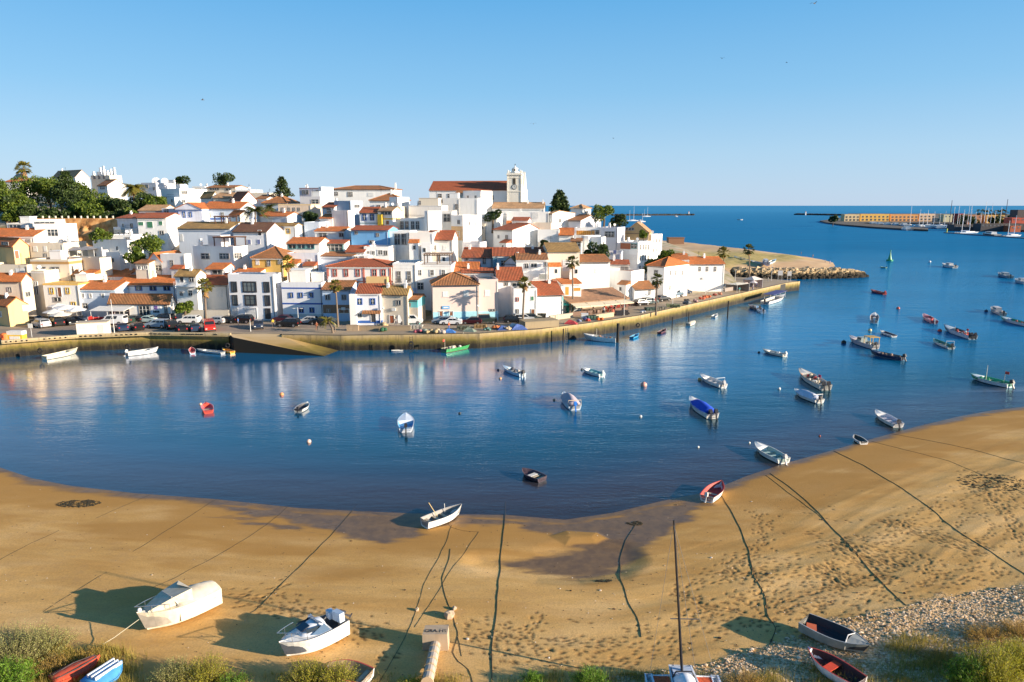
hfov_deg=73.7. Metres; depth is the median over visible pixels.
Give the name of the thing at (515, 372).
boat
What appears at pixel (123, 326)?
car
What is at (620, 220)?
tree
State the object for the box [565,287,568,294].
window
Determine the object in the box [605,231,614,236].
window
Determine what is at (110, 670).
boat
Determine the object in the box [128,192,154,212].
tree
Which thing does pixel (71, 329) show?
road
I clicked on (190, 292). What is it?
window
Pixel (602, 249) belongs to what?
tree
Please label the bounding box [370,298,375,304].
window
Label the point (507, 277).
house
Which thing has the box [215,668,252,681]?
shrub
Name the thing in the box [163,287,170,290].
window
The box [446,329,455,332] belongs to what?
covered gear
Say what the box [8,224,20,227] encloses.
window
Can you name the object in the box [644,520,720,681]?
sailing trimaran
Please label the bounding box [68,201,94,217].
tree
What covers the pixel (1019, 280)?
boat
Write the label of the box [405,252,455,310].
house
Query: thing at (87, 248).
canopy
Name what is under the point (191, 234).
house
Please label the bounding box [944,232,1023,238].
pontoon
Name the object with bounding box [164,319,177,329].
car
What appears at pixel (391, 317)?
door
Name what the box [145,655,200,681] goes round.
shrub
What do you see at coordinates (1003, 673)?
shrub
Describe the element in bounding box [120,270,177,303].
house
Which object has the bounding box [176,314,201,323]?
car
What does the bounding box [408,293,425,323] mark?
house
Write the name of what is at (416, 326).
pot stack
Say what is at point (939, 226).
motor boat
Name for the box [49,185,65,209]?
tree
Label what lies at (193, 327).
car
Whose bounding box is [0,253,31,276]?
house
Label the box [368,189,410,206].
house
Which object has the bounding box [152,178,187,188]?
house
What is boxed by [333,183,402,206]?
house
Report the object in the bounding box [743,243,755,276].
palm tree
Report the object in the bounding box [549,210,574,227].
house
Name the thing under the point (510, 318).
car
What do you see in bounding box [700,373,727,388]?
boat
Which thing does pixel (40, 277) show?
house
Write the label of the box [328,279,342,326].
palm tree
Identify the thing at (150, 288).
window
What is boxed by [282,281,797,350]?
quay wall
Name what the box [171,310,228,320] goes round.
wall
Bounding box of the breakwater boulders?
[730,266,868,278]
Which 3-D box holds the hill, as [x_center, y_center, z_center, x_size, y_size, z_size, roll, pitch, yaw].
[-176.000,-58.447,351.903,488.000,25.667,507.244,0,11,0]
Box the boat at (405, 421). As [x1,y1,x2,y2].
[397,412,413,433]
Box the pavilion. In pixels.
[563,287,633,315]
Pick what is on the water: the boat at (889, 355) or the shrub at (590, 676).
the boat at (889, 355)
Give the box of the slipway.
[230,334,337,355]
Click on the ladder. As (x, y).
(566, 335)
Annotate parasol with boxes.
[42,309,64,313]
[48,303,65,316]
[49,312,71,316]
[52,305,80,309]
[66,307,85,312]
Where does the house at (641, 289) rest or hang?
on the quay deck at (344, 331)
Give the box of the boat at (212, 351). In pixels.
[197,348,224,354]
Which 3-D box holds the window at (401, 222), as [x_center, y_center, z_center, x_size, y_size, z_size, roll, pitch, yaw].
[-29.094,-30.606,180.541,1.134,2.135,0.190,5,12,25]
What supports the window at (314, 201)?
in the house at (316, 197)
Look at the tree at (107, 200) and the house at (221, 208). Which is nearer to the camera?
the house at (221, 208)
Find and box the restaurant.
[89,286,176,315]
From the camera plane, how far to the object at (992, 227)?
693.44 m
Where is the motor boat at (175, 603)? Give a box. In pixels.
[135,580,222,629]
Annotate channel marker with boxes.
[886,250,892,260]
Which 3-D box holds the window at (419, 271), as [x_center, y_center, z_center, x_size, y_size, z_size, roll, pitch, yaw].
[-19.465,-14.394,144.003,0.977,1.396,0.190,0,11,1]
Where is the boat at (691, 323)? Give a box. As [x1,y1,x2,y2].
[685,320,695,325]
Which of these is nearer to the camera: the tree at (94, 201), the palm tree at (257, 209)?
the palm tree at (257, 209)
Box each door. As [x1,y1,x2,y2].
[14,250,19,257]
[35,281,38,294]
[57,287,61,295]
[97,325,103,333]
[232,307,237,316]
[244,307,257,318]
[371,314,375,321]
[389,315,394,322]
[493,257,497,267]
[563,260,569,270]
[620,243,630,248]
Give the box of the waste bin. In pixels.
[0,333,7,339]
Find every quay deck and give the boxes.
[0,289,745,340]
[734,277,793,290]
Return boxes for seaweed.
[56,500,100,507]
[595,579,611,581]
[626,521,642,525]
[957,474,1023,490]
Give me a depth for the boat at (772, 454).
71.77 m
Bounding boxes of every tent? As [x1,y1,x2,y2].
[563,302,568,312]
[725,282,749,291]
[743,276,762,288]
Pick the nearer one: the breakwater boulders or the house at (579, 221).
the house at (579, 221)
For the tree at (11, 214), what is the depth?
199.40 m
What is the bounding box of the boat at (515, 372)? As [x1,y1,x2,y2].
[503,365,525,376]
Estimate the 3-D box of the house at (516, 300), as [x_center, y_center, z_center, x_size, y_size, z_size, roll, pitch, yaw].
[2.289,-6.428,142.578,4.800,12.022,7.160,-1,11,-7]
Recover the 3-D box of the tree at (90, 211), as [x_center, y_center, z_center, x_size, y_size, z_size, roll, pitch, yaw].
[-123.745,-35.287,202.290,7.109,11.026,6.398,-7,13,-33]
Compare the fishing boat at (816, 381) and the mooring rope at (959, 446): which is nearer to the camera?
the mooring rope at (959, 446)
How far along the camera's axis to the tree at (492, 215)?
192.74 m
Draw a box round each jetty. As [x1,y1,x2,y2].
[611,214,694,215]
[794,213,840,215]
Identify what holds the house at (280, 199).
on the hill
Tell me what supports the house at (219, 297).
on the quay deck at (344, 331)
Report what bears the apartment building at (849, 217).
on the marina land
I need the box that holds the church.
[429,166,526,205]
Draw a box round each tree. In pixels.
[0,178,24,222]
[0,189,37,222]
[0,193,20,227]
[0,206,21,222]
[10,175,52,209]
[13,161,31,192]
[17,203,46,215]
[31,176,57,207]
[36,207,59,217]
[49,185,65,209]
[53,191,90,217]
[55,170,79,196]
[59,208,79,217]
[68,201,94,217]
[75,180,97,217]
[80,203,104,217]
[81,192,109,201]
[86,197,107,212]
[88,227,113,243]
[102,196,117,211]
[102,208,123,217]
[109,198,136,210]
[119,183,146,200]
[122,246,145,263]
[123,207,137,214]
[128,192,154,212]
[130,232,164,253]
[142,195,167,205]
[174,300,193,315]
[175,175,190,185]
[196,278,213,318]
[212,172,235,184]
[240,206,270,221]
[260,204,278,212]
[270,176,294,196]
[280,254,295,281]
[302,211,318,221]
[318,316,337,332]
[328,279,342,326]
[483,209,501,232]
[517,276,531,318]
[540,239,548,246]
[548,189,570,211]
[564,255,579,311]
[583,241,609,257]
[591,204,614,226]
[608,213,628,226]
[639,229,647,240]
[643,258,659,273]
[651,273,662,315]
[657,249,674,258]
[716,246,730,261]
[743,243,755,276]
[828,215,838,225]
[955,214,972,223]
[969,216,979,223]
[988,215,1003,222]
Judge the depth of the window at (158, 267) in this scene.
150.85 m
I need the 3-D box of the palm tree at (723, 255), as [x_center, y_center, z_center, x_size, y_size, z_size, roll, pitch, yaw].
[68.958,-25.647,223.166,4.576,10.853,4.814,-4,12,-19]
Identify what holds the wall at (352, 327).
on the quay deck at (344, 331)
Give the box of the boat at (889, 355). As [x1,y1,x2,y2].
[870,349,906,360]
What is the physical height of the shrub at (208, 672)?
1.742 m
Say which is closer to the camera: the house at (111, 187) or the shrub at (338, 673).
the shrub at (338, 673)
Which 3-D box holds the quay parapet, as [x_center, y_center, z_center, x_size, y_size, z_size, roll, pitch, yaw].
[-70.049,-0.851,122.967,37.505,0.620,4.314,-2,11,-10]
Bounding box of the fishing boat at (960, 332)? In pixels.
[944,324,977,339]
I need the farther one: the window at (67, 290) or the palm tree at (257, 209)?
the palm tree at (257, 209)
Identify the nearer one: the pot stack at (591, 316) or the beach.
the pot stack at (591, 316)
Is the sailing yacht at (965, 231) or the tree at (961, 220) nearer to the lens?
the sailing yacht at (965, 231)
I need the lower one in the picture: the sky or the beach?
the beach
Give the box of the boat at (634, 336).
[629,333,638,338]
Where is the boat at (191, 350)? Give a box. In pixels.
[188,347,195,353]
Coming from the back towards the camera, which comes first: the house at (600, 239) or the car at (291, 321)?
the house at (600, 239)
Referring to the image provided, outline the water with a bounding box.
[0,206,1023,499]
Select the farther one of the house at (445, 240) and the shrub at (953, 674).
the house at (445, 240)
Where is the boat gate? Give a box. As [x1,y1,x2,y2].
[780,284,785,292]
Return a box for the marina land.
[820,213,1023,231]
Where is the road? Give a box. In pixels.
[0,288,724,336]
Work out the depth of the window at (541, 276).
148.99 m
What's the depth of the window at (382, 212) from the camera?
179.58 m
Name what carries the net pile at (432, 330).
on the quay deck at (344, 331)
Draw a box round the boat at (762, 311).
[756,306,765,313]
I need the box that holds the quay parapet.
[1,332,230,343]
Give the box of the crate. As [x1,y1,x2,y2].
[615,310,622,315]
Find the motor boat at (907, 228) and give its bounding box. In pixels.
[901,227,913,230]
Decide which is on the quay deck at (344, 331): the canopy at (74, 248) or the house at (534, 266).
the house at (534, 266)
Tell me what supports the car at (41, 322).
on the road
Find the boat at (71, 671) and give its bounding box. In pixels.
[48,654,99,681]
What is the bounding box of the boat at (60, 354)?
[41,347,77,359]
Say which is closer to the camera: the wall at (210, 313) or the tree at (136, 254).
the wall at (210, 313)
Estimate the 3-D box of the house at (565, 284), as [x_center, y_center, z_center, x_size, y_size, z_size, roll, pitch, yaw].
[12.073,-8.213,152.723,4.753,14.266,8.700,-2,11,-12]
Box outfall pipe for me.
[421,625,449,681]
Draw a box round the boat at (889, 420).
[875,409,903,428]
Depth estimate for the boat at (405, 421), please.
82.09 m
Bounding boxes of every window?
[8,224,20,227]
[15,268,24,272]
[35,222,54,223]
[46,229,58,236]
[53,297,61,301]
[65,288,69,293]
[82,303,87,308]
[109,309,129,314]
[138,305,150,315]
[146,222,152,227]
[149,287,156,290]
[155,265,161,270]
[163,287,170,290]
[187,290,192,295]
[201,253,209,258]
[212,271,222,274]
[216,289,221,296]
[219,253,229,258]
[230,281,237,291]
[231,295,237,305]
[242,281,256,292]
[244,295,256,305]
[263,282,269,292]
[264,295,270,305]
[265,308,270,318]
[288,245,295,248]
[297,245,305,248]
[298,292,302,297]
[306,245,314,248]
[309,307,314,312]
[311,199,318,203]
[318,233,326,237]
[325,294,329,299]
[327,245,342,250]
[332,269,336,276]
[341,294,346,299]
[344,269,348,276]
[355,269,359,276]
[356,298,362,304]
[362,214,366,220]
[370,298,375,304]
[372,269,376,275]
[377,250,382,254]
[381,211,390,214]
[381,269,385,275]
[394,233,400,244]
[395,300,400,305]
[397,271,400,281]
[400,221,403,228]
[401,233,406,244]
[405,221,408,228]
[407,271,410,281]
[411,221,414,228]
[417,269,421,275]
[417,282,423,289]
[443,214,450,221]
[463,290,468,296]
[485,290,489,296]
[530,263,537,267]
[530,274,537,278]
[531,212,537,217]
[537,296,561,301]
[539,274,545,278]
[548,236,557,241]
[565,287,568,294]
[576,230,594,234]
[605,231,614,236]
[625,227,633,230]
[628,254,637,260]
[630,243,637,248]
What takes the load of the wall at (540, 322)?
on the quay deck at (344, 331)
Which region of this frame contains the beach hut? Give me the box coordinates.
[666,237,684,243]
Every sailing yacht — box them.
[954,207,977,232]
[1002,215,1020,236]
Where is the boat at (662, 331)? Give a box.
[657,328,666,333]
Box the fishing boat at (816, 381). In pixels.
[799,367,831,390]
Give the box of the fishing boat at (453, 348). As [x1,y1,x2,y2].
[441,332,469,352]
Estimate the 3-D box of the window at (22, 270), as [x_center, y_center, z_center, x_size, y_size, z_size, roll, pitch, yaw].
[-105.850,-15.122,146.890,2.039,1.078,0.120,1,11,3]
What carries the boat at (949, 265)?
on the water
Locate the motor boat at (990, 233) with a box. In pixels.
[983,231,1001,235]
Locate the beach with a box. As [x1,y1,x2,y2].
[664,241,834,272]
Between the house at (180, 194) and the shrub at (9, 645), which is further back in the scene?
the house at (180, 194)
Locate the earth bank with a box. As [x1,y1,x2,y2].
[37,218,117,246]
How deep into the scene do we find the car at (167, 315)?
137.75 m
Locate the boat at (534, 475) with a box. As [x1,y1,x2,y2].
[522,468,546,482]
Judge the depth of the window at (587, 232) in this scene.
193.23 m
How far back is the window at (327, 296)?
138.50 m
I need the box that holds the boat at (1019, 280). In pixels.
[1015,278,1023,283]
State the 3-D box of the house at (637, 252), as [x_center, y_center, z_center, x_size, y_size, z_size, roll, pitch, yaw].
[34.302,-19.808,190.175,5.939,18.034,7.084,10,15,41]
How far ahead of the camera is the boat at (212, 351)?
122.71 m
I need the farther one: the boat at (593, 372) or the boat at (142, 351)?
the boat at (142, 351)
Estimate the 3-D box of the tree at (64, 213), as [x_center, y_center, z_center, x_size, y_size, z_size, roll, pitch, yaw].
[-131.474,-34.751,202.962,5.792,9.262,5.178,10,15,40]
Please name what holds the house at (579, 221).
on the hill
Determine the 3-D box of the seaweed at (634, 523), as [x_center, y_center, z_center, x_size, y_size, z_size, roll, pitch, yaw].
[10.177,15.147,56.735,1.442,0.112,0.850,0,11,0]
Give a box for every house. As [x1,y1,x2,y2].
[0,225,45,258]
[0,237,29,263]
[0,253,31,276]
[0,267,36,315]
[0,293,28,326]
[5,174,29,194]
[6,216,36,227]
[29,233,87,258]
[30,250,83,280]
[30,265,59,316]
[32,219,64,227]
[34,223,78,242]
[43,273,102,316]
[52,168,90,205]
[68,256,112,279]
[70,264,86,280]
[79,273,130,316]
[87,239,139,269]
[91,166,121,197]
[97,179,126,199]
[108,264,135,279]
[111,230,148,258]
[113,211,144,233]
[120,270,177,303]
[134,259,155,278]
[136,213,179,252]
[138,203,174,212]
[141,180,171,196]
[148,250,180,274]
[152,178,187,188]
[160,253,191,277]
[161,184,206,207]
[162,208,174,212]
[173,266,206,309]
[174,202,209,225]
[176,216,240,268]
[192,184,207,188]
[193,235,248,272]
[199,191,216,202]
[205,197,256,221]
[205,262,234,274]
[206,183,247,193]
[206,269,231,314]
[212,190,235,200]
[228,210,249,221]
[229,191,257,221]
[232,218,283,267]
[232,265,265,272]
[235,185,262,192]
[250,239,295,281]
[251,189,275,197]
[256,192,276,221]
[260,208,301,223]
[261,193,299,214]
[275,222,302,248]
[278,204,321,233]
[281,268,326,318]
[286,237,329,252]
[288,252,324,270]
[299,184,318,196]
[300,190,330,215]
[304,221,327,236]
[314,222,350,239]
[318,187,333,201]
[319,214,332,225]
[320,246,355,270]
[321,276,357,320]
[322,198,337,214]
[325,253,395,284]
[326,239,351,250]
[332,210,354,227]
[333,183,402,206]
[334,201,362,225]
[345,245,368,254]
[349,283,384,324]
[350,219,398,244]
[352,255,371,258]
[359,207,380,224]
[364,241,395,260]
[366,276,388,284]
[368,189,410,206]
[377,202,402,229]
[381,280,412,324]
[389,197,408,217]
[390,230,415,260]
[391,203,406,217]
[392,260,422,292]
[400,215,424,230]
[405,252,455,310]
[408,231,436,260]
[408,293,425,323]
[409,198,447,217]
[425,211,441,230]
[429,228,458,260]
[429,272,479,318]
[436,192,459,214]
[442,211,456,229]
[451,215,481,256]
[452,257,480,273]
[455,190,472,197]
[460,198,480,214]
[461,243,492,266]
[461,263,493,277]
[463,191,491,213]
[463,241,485,248]
[474,275,497,319]
[478,210,501,246]
[492,200,545,225]
[492,218,538,246]
[492,245,544,267]
[493,263,523,316]
[503,252,517,266]
[506,209,549,223]
[510,283,536,314]
[511,217,530,223]
[514,249,548,283]
[530,279,563,317]
[532,222,551,228]
[537,228,559,246]
[541,238,580,280]
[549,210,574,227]
[552,272,581,313]
[558,228,573,241]
[568,214,601,232]
[570,204,591,215]
[570,233,582,253]
[575,221,600,237]
[579,254,610,305]
[581,235,600,253]
[590,236,605,251]
[600,223,624,249]
[606,250,622,258]
[609,268,643,303]
[610,254,629,269]
[620,237,651,279]
[625,220,651,240]
[631,280,655,300]
[646,256,689,297]
[649,231,661,259]
[671,251,689,288]
[688,252,725,291]
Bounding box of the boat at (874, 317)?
[870,312,878,323]
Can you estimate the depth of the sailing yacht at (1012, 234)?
582.97 m
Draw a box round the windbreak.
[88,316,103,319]
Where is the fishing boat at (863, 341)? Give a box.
[849,335,879,348]
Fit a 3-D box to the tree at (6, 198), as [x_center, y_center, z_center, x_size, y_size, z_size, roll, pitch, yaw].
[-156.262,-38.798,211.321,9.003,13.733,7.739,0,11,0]
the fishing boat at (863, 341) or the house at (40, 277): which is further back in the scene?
the house at (40, 277)
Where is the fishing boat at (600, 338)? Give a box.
[583,332,615,342]
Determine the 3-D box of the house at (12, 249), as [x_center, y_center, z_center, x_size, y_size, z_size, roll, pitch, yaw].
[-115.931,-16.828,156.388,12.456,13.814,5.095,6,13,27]
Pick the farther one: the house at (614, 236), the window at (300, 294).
the house at (614, 236)
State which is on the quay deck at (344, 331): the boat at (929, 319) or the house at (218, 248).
the house at (218, 248)
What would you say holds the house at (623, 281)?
on the quay deck at (344, 331)
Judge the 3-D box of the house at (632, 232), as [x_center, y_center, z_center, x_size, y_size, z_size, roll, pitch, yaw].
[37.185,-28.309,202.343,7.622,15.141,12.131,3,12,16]
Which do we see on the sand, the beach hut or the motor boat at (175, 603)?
the motor boat at (175, 603)
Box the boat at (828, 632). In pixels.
[798,613,869,652]
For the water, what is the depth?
98.90 m
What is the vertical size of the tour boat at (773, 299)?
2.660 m
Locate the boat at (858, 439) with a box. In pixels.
[853,434,867,444]
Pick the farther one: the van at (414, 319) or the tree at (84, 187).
the tree at (84, 187)
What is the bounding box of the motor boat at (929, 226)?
[924,225,934,228]
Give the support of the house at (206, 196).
on the hill
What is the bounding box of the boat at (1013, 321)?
[1000,315,1023,325]
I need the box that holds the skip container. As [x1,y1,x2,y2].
[6,330,26,339]
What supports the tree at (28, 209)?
on the hill
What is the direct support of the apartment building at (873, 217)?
on the marina land
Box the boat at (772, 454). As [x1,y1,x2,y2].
[755,441,789,465]
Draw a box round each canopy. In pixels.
[68,247,81,252]
[77,246,96,255]
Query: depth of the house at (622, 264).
169.97 m
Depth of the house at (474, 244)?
171.42 m
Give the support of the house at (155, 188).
on the hill
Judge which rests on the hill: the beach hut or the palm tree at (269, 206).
the palm tree at (269, 206)
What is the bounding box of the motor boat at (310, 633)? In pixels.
[277,608,352,655]
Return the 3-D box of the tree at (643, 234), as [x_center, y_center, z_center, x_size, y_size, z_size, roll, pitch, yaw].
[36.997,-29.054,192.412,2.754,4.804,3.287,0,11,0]
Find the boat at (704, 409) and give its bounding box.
[689,396,718,419]
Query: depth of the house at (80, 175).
269.70 m
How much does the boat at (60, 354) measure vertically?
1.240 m
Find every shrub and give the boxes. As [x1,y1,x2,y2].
[0,618,69,670]
[0,653,42,681]
[5,625,83,665]
[28,649,83,681]
[67,643,116,664]
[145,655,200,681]
[170,650,233,681]
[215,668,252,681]
[276,655,330,681]
[311,656,359,681]
[396,674,422,681]
[518,668,544,681]
[567,663,611,681]
[723,665,765,681]
[913,645,957,669]
[937,651,995,681]
[953,637,1023,681]
[954,619,1012,653]
[984,635,1023,674]
[994,617,1023,638]
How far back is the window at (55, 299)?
143.25 m
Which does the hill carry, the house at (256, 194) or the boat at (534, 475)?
the house at (256, 194)
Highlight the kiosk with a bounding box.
[75,320,110,333]
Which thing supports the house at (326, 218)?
on the hill
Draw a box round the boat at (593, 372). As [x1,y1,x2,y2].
[582,367,604,377]
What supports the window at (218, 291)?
in the house at (219, 297)
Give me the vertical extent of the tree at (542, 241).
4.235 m
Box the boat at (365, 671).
[326,659,373,681]
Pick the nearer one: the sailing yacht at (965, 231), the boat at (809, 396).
the boat at (809, 396)
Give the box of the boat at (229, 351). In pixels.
[222,348,234,353]
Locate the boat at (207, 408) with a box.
[201,402,213,413]
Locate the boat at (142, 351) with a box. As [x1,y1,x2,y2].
[125,347,157,355]
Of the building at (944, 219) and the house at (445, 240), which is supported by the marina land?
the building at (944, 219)
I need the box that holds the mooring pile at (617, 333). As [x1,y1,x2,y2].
[616,323,619,342]
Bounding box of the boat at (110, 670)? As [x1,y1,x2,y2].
[80,658,122,681]
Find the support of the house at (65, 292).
on the quay deck at (344, 331)
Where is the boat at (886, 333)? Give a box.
[880,330,896,336]
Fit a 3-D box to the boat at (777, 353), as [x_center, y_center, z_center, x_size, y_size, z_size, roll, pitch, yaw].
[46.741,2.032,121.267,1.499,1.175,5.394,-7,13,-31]
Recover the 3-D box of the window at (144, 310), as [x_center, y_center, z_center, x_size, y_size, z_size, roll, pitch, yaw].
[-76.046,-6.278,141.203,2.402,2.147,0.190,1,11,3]
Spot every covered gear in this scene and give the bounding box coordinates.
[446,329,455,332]
[463,327,475,331]
[496,325,506,330]
[511,324,527,329]
[564,320,577,324]
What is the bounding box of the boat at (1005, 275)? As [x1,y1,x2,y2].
[998,272,1013,278]
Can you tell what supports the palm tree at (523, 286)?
on the quay deck at (344, 331)
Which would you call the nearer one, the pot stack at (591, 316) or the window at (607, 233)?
the pot stack at (591, 316)
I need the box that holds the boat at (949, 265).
[942,263,957,267]
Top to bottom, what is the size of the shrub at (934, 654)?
0.485 m
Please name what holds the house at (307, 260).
on the hill
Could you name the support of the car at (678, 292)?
on the road
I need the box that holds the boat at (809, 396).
[794,388,824,403]
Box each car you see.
[28,315,41,321]
[31,318,51,328]
[49,317,64,326]
[63,316,77,325]
[73,315,87,320]
[114,322,128,331]
[127,315,135,323]
[130,322,144,330]
[131,314,142,321]
[141,315,157,321]
[144,318,165,328]
[156,313,175,319]
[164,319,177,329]
[174,324,187,331]
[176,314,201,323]
[187,323,200,331]
[211,315,224,323]
[223,315,235,323]
[233,314,254,323]
[254,319,263,329]
[271,314,293,321]
[275,317,300,327]
[300,315,317,323]
[308,317,330,324]
[431,315,450,323]
[439,317,462,324]
[462,316,481,324]
[478,314,496,323]
[503,314,521,322]
[514,313,533,322]
[525,313,542,317]
[633,299,650,305]
[641,297,658,303]
[655,295,670,301]
[676,290,683,296]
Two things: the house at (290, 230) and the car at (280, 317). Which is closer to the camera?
the car at (280, 317)
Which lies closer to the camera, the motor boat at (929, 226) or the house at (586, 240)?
the house at (586, 240)
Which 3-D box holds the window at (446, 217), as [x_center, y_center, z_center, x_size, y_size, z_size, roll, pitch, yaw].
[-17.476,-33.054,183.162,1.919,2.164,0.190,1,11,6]
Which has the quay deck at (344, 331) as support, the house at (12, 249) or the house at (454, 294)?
the house at (454, 294)
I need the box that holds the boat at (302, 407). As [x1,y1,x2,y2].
[294,401,308,412]
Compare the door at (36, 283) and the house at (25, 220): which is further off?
the house at (25, 220)
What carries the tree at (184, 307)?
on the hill
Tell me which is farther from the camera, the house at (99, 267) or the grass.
the house at (99, 267)
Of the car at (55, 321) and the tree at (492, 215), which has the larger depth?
the tree at (492, 215)
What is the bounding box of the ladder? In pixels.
[565,328,567,342]
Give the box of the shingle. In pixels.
[603,585,1023,681]
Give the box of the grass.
[0,627,1023,681]
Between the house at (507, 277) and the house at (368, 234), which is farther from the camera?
the house at (368, 234)
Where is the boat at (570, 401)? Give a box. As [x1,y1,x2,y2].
[560,391,580,411]
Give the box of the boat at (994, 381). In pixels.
[971,366,1015,388]
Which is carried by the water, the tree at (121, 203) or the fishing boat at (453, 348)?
the fishing boat at (453, 348)
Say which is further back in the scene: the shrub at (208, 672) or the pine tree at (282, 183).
the pine tree at (282, 183)
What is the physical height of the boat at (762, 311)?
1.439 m
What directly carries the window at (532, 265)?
in the house at (534, 266)
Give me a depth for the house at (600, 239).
182.24 m
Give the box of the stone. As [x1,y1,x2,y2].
[444,610,454,619]
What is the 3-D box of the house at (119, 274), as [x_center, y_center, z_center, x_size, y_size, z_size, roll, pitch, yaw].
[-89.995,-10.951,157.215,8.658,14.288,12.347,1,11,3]
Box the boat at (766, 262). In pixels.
[763,259,769,265]
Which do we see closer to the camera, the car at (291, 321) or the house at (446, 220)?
the car at (291, 321)
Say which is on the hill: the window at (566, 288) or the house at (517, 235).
the house at (517, 235)
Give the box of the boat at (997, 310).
[990,306,1006,315]
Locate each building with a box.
[228,272,282,319]
[840,214,859,220]
[859,214,889,220]
[889,214,917,220]
[918,214,934,220]
[932,218,939,221]
[939,214,952,221]
[947,224,972,230]
[952,213,962,222]
[962,215,981,223]
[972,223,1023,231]
[981,215,1004,222]
[1003,218,1023,223]
[1003,225,1020,231]
[1009,210,1023,217]
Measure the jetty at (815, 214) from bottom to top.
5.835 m
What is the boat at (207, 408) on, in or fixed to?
on the water
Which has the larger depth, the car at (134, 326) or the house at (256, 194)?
the house at (256, 194)
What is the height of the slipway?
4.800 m
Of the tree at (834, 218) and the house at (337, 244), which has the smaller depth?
the house at (337, 244)
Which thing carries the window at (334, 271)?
in the house at (359, 270)
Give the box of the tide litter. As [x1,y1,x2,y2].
[5,486,1015,680]
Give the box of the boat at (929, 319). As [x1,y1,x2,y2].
[922,313,938,323]
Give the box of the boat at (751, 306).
[749,304,760,309]
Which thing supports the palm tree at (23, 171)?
on the hill
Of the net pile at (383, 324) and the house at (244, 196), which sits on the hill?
the house at (244, 196)
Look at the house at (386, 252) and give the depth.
157.30 m
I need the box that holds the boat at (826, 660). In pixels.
[807,646,867,681]
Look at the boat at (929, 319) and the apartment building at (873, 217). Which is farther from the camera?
the apartment building at (873, 217)
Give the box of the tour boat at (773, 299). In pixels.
[760,290,785,304]
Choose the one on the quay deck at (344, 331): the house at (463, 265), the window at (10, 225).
the house at (463, 265)
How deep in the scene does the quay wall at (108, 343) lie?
125.11 m
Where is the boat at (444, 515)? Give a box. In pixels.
[420,503,461,528]
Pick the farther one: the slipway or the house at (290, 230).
the house at (290, 230)
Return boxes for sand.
[0,397,1023,681]
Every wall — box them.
[0,336,228,357]
[42,216,113,217]
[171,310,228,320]
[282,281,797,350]
[346,325,358,330]
[359,326,410,329]
[519,317,558,328]
[549,313,572,318]
[593,312,613,317]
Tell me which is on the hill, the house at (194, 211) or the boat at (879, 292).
the house at (194, 211)
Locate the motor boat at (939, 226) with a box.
[933,225,946,228]
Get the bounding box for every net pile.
[377,322,387,325]
[425,328,439,333]
[438,329,445,333]
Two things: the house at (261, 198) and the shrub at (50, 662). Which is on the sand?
the shrub at (50, 662)
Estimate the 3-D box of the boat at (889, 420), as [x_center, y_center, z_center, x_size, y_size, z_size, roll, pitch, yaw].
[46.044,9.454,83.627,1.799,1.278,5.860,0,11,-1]
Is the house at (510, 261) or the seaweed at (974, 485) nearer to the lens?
the seaweed at (974, 485)
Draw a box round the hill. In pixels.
[0,202,735,328]
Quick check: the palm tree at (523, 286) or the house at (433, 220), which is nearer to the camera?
the palm tree at (523, 286)
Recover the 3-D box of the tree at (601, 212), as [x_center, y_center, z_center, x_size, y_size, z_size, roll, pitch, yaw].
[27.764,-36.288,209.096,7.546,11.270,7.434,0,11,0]
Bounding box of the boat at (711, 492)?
[700,480,724,502]
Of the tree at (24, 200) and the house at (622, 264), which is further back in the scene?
the tree at (24, 200)
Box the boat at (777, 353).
[763,348,787,356]
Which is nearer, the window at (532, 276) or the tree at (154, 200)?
the window at (532, 276)
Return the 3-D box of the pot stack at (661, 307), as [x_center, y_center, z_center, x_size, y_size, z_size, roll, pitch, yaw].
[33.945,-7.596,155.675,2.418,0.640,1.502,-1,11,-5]
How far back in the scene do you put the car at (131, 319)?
136.31 m
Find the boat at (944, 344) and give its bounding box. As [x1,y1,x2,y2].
[933,338,954,349]
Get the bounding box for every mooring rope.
[157,503,291,585]
[250,506,355,612]
[379,525,451,681]
[415,535,476,625]
[442,554,472,681]
[491,502,505,679]
[619,522,640,633]
[722,497,775,674]
[770,473,906,605]
[835,451,1022,572]
[872,441,1023,492]
[895,434,1021,462]
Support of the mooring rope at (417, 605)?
on the sand
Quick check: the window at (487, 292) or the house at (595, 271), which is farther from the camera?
the house at (595, 271)
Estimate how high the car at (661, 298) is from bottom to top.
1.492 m
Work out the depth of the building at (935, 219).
1037.01 m
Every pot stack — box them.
[410,324,422,328]
[457,325,469,329]
[474,324,486,327]
[586,315,598,318]
[644,307,657,310]
[657,306,666,309]
[666,303,679,307]
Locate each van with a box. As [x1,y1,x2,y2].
[101,314,127,323]
[203,318,215,331]
[398,315,422,323]
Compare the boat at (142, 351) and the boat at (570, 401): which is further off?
the boat at (142, 351)
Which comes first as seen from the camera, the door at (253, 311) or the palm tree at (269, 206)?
the door at (253, 311)
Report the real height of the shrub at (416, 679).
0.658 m
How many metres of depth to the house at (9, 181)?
293.68 m
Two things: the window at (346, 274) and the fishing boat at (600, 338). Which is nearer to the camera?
the fishing boat at (600, 338)
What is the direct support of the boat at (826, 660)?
on the shingle
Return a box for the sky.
[0,0,1023,205]
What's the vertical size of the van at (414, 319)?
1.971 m
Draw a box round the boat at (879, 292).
[871,289,886,294]
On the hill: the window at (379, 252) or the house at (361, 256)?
the house at (361, 256)
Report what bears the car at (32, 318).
on the quay deck at (344, 331)

